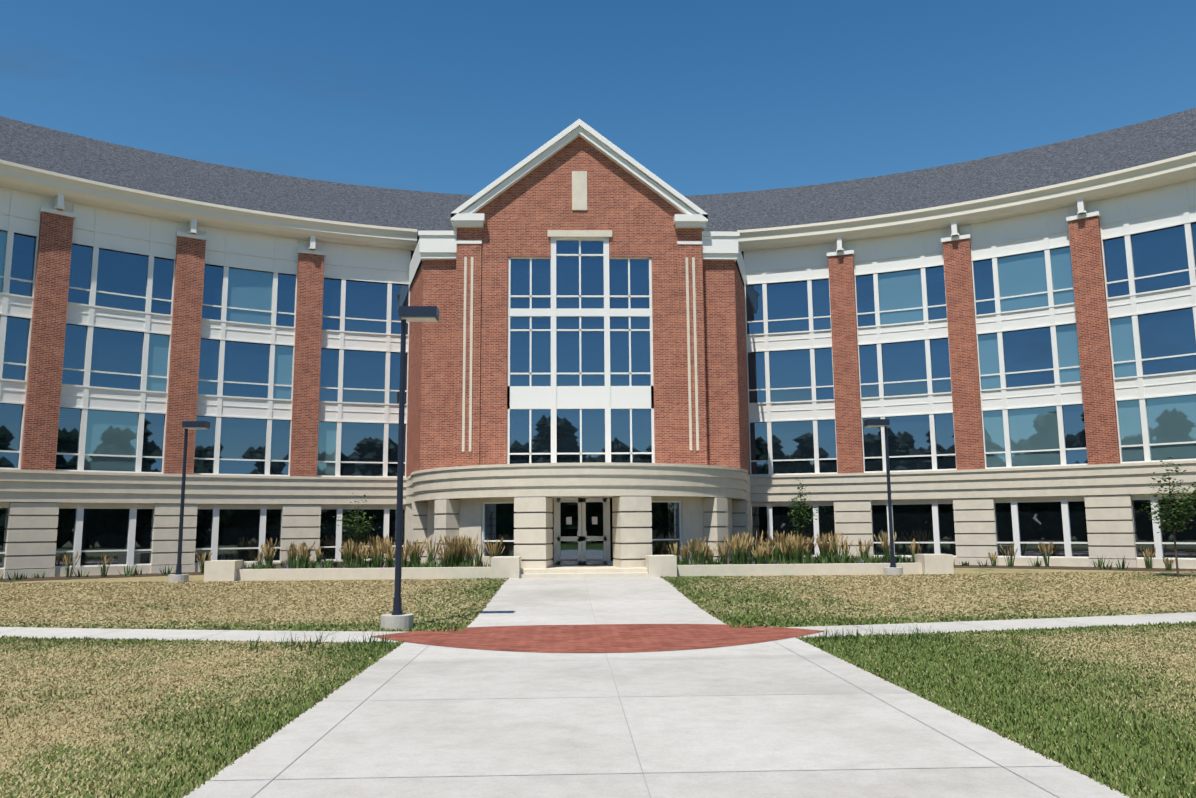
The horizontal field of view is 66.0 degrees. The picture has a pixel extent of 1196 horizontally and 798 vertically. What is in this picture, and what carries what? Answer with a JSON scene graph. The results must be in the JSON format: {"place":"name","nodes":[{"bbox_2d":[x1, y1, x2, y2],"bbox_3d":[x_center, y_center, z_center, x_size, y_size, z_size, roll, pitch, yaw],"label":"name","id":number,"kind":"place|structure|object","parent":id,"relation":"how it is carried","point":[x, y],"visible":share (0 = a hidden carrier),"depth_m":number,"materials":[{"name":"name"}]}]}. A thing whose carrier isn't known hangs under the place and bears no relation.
{"place":"outdoors","nodes":[
{"label":"outdoors","id":0,"kind":"place"},
{"bbox_2d":[0,498,1195,567],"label":"ground-floor windows","id":1,"kind":"structure","parent":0,"point":[105,529],"depth_m":35.20,"materials":[{"name":"black glass"}]},
{"bbox_2d":[566,517,597,523],"bbox_3d":[-0.589,4.435,33.557,1.140,0.270,0.001,0,-8,-2],"label":"door sign","id":2,"kind":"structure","parent":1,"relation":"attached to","point":[569,520],"depth_m":33.56,"materials":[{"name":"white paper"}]},
{"bbox_2d":[0,532,1195,797],"bbox_3d":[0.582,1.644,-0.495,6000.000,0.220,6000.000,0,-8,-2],"label":"lawn ground","id":3,"kind":"structure","parent":0,"point":[956,570],"depth_m":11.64,"materials":[{"name":"green plant"}]},
{"bbox_2d":[168,421,209,582],"bbox_3d":[-12.966,3.327,29.116,0.960,5.250,0.600,0,-8,-2],"label":"lamp post","id":4,"kind":"object","parent":3,"relation":"on","point":[177,576],"visible":0.9,"depth_m":29.08,"materials":[{"name":"black metal"}]},
{"bbox_2d":[380,306,439,629],"bbox_3d":[-3.562,1.339,17.440,0.960,6.250,0.600,0,-8,-2],"label":"lamp post","id":5,"kind":"object","parent":3,"relation":"on","point":[398,618],"visible":0.98,"depth_m":17.39,"materials":[{"name":"black metal"}]},
{"bbox_2d":[204,554,953,580],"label":"low planter wall","id":6,"kind":"structure","parent":3,"relation":"on","point":[505,567],"depth_m":29.69,"materials":[{"name":"stone"}]},
{"bbox_2d":[482,498,681,564],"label":"entrance doors","id":7,"kind":"structure","parent":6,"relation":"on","point":[581,537],"depth_m":33.42,"materials":[{"name":"white paint"}]},
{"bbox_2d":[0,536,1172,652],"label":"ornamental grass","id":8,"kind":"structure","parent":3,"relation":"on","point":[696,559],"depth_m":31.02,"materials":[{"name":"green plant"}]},
{"bbox_2d":[61,530,1173,567],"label":"reed grass plumes","id":9,"kind":"object","parent":8,"relation":"attached to","point":[786,543],"visible":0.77,"depth_m":31.51,"materials":[{"name":"beige plant"}]},
{"bbox_2d":[0,577,1195,797],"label":"concrete walks","id":10,"kind":"structure","parent":3,"relation":"on","point":[764,721],"depth_m":8.48,"materials":[{"name":"grey concrete"}]},
{"bbox_2d":[9,578,1180,797],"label":"walk joints","id":11,"kind":"object","parent":10,"relation":"on","point":[629,728],"visible":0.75,"depth_m":7.60,"materials":[{"name":"grey concrete"}]},
{"bbox_2d":[372,624,821,652],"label":"brick paving","id":12,"kind":"structure","parent":10,"relation":"on","point":[607,638],"depth_m":15.27,"materials":[{"name":"red brick"}]},
{"bbox_2d":[0,119,1195,568],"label":"window frames","id":13,"kind":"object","parent":3,"relation":"on","point":[994,239],"visible":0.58,"depth_m":36.36,"materials":[{"name":"white metal"}]},
{"bbox_2d":[20,136,1119,477],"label":"brick wall","id":14,"kind":"structure","parent":13,"relation":"attached to","point":[534,206],"depth_m":36.05,"materials":[{"name":"red brick"}]},
{"bbox_2d":[0,222,1195,475],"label":"window glass","id":15,"kind":"object","parent":13,"relation":"attached to","point":[1164,334],"visible":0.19,"depth_m":36.31,"materials":[{"name":"blue glass"}]},
{"bbox_2d":[0,108,1195,288],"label":"building roof","id":16,"kind":"structure","parent":13,"relation":"on","point":[1087,156],"depth_m":40.24,"materials":[{"name":"grey"}]},
{"bbox_2d":[0,152,1195,247],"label":"cornice","id":17,"kind":"structure","parent":16,"relation":"attached to","point":[1135,177],"depth_m":36.89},
{"bbox_2d":[0,230,1195,475],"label":"building glass with blinds","id":18,"kind":"object","parent":13,"relation":"attached to","point":[112,434],"visible":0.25,"depth_m":35.97,"materials":[{"name":"blue glass"}]},
{"bbox_2d":[0,171,1195,578],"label":"stone wall","id":19,"kind":"structure","parent":13,"relation":"attached to","point":[476,487],"depth_m":34.33,"materials":[{"name":"beige stone"}]},
{"bbox_2d":[5,494,1135,569],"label":"limestone building joints","id":20,"kind":"object","parent":19,"relation":"attached to","point":[551,528],"visible":0.06,"depth_m":33.60,"materials":[{"name":"beige stone"}]},
{"bbox_2d":[0,571,1195,639],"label":"lawn","id":21,"kind":"structure","parent":3,"relation":"on","point":[678,583],"depth_m":22.27,"materials":[{"name":"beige plant"}]},
{"bbox_2d":[0,557,1195,581],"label":"planting beds","id":22,"kind":"object","parent":3,"relation":"on","point":[730,562],"visible":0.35,"depth_m":32.87,"materials":[{"name":"brown soil"}]},
{"bbox_2d":[333,493,376,563],"bbox_3d":[-8.306,4.514,31.674,1.469,2.573,1.260,4,-9,-28],"label":"young tree","id":23,"kind":"object","parent":22,"relation":"on","point":[357,533],"visible":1,"depth_m":31.69,"materials":[{"name":"green plant"}]},
{"bbox_2d":[276,561,887,568],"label":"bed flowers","id":24,"kind":"object","parent":22,"relation":"on","point":[459,565],"visible":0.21,"depth_m":30.83,"materials":[{"name":"red plant"}]},
{"bbox_2d":[786,479,818,557],"bbox_3d":[7.479,4.424,33.922,1.146,3.126,1.688,0,-8,-2],"label":"young tree","id":25,"kind":"object","parent":22,"relation":"on","point":[803,512],"visible":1,"depth_m":33.80,"materials":[{"name":"green plant"}]},
{"bbox_2d":[183,592,1134,797],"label":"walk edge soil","id":26,"kind":"structure","parent":3,"relation":"on","point":[471,621],"depth_m":7.90,"materials":[{"name":"brown soil"}]},
{"bbox_2d":[864,419,902,574],"bbox_3d":[9.354,3.286,30.087,0.960,5.250,0.600,0,-8,-2],"label":"lamp post","id":27,"kind":"object","parent":3,"relation":"on","point":[892,569],"visible":0.81,"depth_m":30.06,"materials":[{"name":"black metal"}]},
{"bbox_2d":[1137,456,1195,576],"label":"young tree","id":28,"kind":"object","parent":3,"relation":"on","point":[1175,511],"visible":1,"depth_m":27.56,"materials":[{"name":"green plant"}]}
]}

